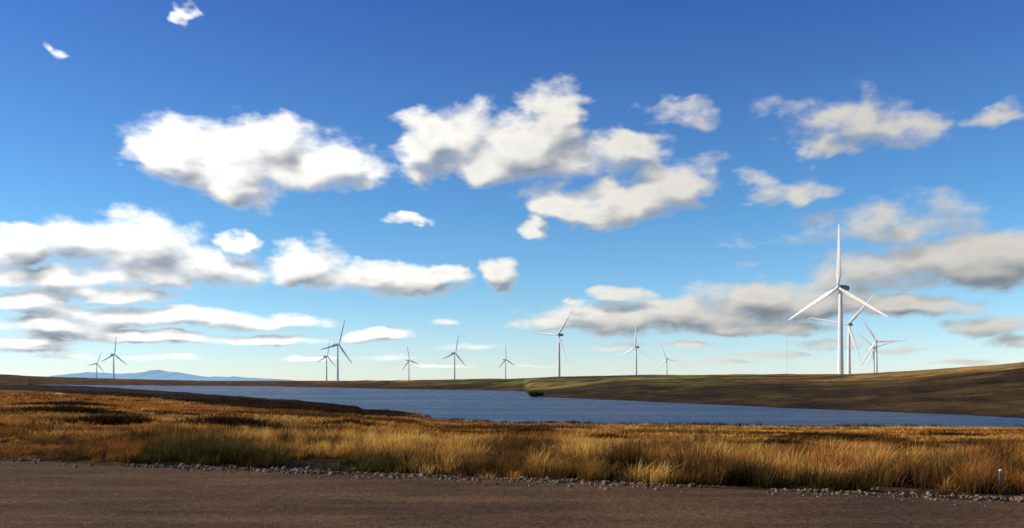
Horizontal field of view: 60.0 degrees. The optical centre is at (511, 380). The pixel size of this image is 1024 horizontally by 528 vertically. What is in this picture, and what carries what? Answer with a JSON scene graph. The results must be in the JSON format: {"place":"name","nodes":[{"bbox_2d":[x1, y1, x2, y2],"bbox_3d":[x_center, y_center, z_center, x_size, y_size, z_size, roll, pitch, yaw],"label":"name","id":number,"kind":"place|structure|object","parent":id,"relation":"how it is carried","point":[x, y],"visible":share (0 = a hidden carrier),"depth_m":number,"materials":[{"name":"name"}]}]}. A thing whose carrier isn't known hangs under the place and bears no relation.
{"place":"outdoors","nodes":[
{"label":"outdoors","id":0,"kind":"place"},
{"bbox_2d":[48,370,297,380],"bbox_3d":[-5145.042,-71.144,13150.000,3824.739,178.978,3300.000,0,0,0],"label":"mountain range","id":1,"kind":"structure","parent":0,"point":[157,375],"depth_m":12488.69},
{"bbox_2d":[0,460,1023,527],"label":"tarmac road","id":2,"kind":"structure","parent":0,"point":[45,495],"depth_m":11.36,"materials":[{"name":"grey asphalt"}]},
{"bbox_2d":[0,362,1023,501],"bbox_3d":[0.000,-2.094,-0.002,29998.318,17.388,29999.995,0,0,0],"label":"moorland ground","id":3,"kind":"structure","parent":0,"point":[992,390],"depth_m":227.59,"materials":[{"name":"brown soil"}]},
{"bbox_2d":[87,353,102,377],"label":"wind turbine","id":4,"kind":"object","parent":3,"relation":"on","point":[96,366],"visible":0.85,"depth_m":3298.49,"materials":[{"name":"paint"}]},
{"bbox_2d":[101,341,126,378],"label":"wind turbine","id":5,"kind":"object","parent":3,"relation":"on","point":[113,360],"visible":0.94,"depth_m":2198.52,"materials":[{"name":"paint"}]},
{"bbox_2d":[318,341,335,380],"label":"wind turbine","id":6,"kind":"object","parent":3,"relation":"on","point":[326,362],"visible":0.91,"depth_m":2398.33,"materials":[{"name":"paint"}]},
{"bbox_2d":[321,321,351,380],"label":"wind turbine","id":7,"kind":"object","parent":3,"relation":"on","point":[337,370],"visible":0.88,"depth_m":1558.86,"materials":[{"name":"paint"}]},
{"bbox_2d":[403,347,417,379],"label":"wind turbine","id":8,"kind":"object","parent":3,"relation":"on","point":[408,364],"visible":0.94,"depth_m":2798.30,"materials":[{"name":"paint"}]},
{"bbox_2d":[443,335,464,378],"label":"wind turbine","id":9,"kind":"object","parent":3,"relation":"on","point":[453,353],"visible":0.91,"depth_m":2078.41,"materials":[{"name":"paint"}]},
{"bbox_2d":[499,358,514,378],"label":"wind turbine","id":10,"kind":"object","parent":3,"relation":"on","point":[505,365],"visible":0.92,"depth_m":2698.26,"materials":[{"name":"paint"}]},
{"bbox_2d":[1,398,1021,447],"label":"heather clumps","id":11,"kind":"object","parent":3,"relation":"on","point":[120,419],"visible":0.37,"depth_m":34.16,"materials":[{"name":"brown plant"}]},
{"bbox_2d":[0,419,1023,495],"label":"moor grass","id":12,"kind":"structure","parent":3,"relation":"on","point":[974,470],"depth_m":17.05,"materials":[{"name":"brown plant"}]},
{"bbox_2d":[0,455,1023,505],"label":"gravel verge","id":13,"kind":"structure","parent":3,"relation":"on","point":[308,469],"depth_m":14.07,"materials":[{"name":"grey gravel"}]},
{"bbox_2d":[533,391,543,396],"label":"lakeside shrub","id":14,"kind":"object","parent":3,"relation":"on","point":[536,393],"visible":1,"depth_m":275.61,"materials":[{"name":"green plant"}]},
{"bbox_2d":[531,309,572,376],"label":"wind turbine","id":15,"kind":"object","parent":3,"relation":"on","point":[559,334],"visible":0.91,"depth_m":1288.14,"materials":[{"name":"paint"}]},
{"bbox_2d":[617,323,651,374],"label":"wind turbine","id":16,"kind":"object","parent":3,"relation":"on","point":[636,348],"visible":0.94,"depth_m":1698.43,"materials":[{"name":"paint"}]},
{"bbox_2d":[657,345,680,374],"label":"wind turbine","id":17,"kind":"object","parent":3,"relation":"on","point":[666,359],"visible":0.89,"depth_m":2548.67,"materials":[{"name":"paint"}]},
{"bbox_2d":[380,408,1023,427],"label":"shore rushes","id":18,"kind":"object","parent":3,"relation":"on","point":[630,422],"visible":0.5,"depth_m":98.80,"materials":[{"name":"brown plant"}]},
{"bbox_2d":[788,224,888,373],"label":"wind turbine","id":19,"kind":"object","parent":3,"relation":"on","point":[844,289],"visible":0.94,"depth_m":642.31,"materials":[{"name":"paint"}]},
{"bbox_2d":[811,294,874,373],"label":"wind turbine","id":20,"kind":"object","parent":3,"relation":"on","point":[849,324],"visible":0.94,"depth_m":1028.23,"materials":[{"name":"paint"}]},
{"bbox_2d":[857,332,891,372],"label":"wind turbine","id":21,"kind":"object","parent":3,"relation":"on","point":[873,349],"visible":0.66,"depth_m":1748.76,"materials":[{"name":"paint"}]},
{"bbox_2d":[861,318,906,372],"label":"wind turbine","id":22,"kind":"object","parent":3,"relation":"on","point":[876,356],"visible":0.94,"depth_m":1418.72,"materials":[{"name":"paint"}]},
{"bbox_2d":[998,469,1003,492],"bbox_3d":[7.182,1.500,13.025,0.058,0.400,0.124,0,0,42],"label":"marker post","id":23,"kind":"object","parent":3,"relation":"on","point":[1000,475],"visible":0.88,"depth_m":12.99,"materials":[{"name":"white plastic"}]},
{"bbox_2d":[0,390,1023,461],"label":"moor grass","id":24,"kind":"structure","parent":0,"point":[12,416],"depth_m":53.26,"materials":[{"name":"brown plant"}]},
{"bbox_2d":[0,0,1023,380],"label":"sky","id":25,"kind":"structure","parent":0,"point":[207,188],"materials":[{"name":"blue"}]},
{"bbox_2d":[66,385,1023,427],"bbox_3d":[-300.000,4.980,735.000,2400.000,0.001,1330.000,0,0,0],"label":"lake water","id":26,"kind":"structure","parent":0,"point":[505,406],"depth_m":152.67,"materials":[{"name":"blue liquid"}]}
]}

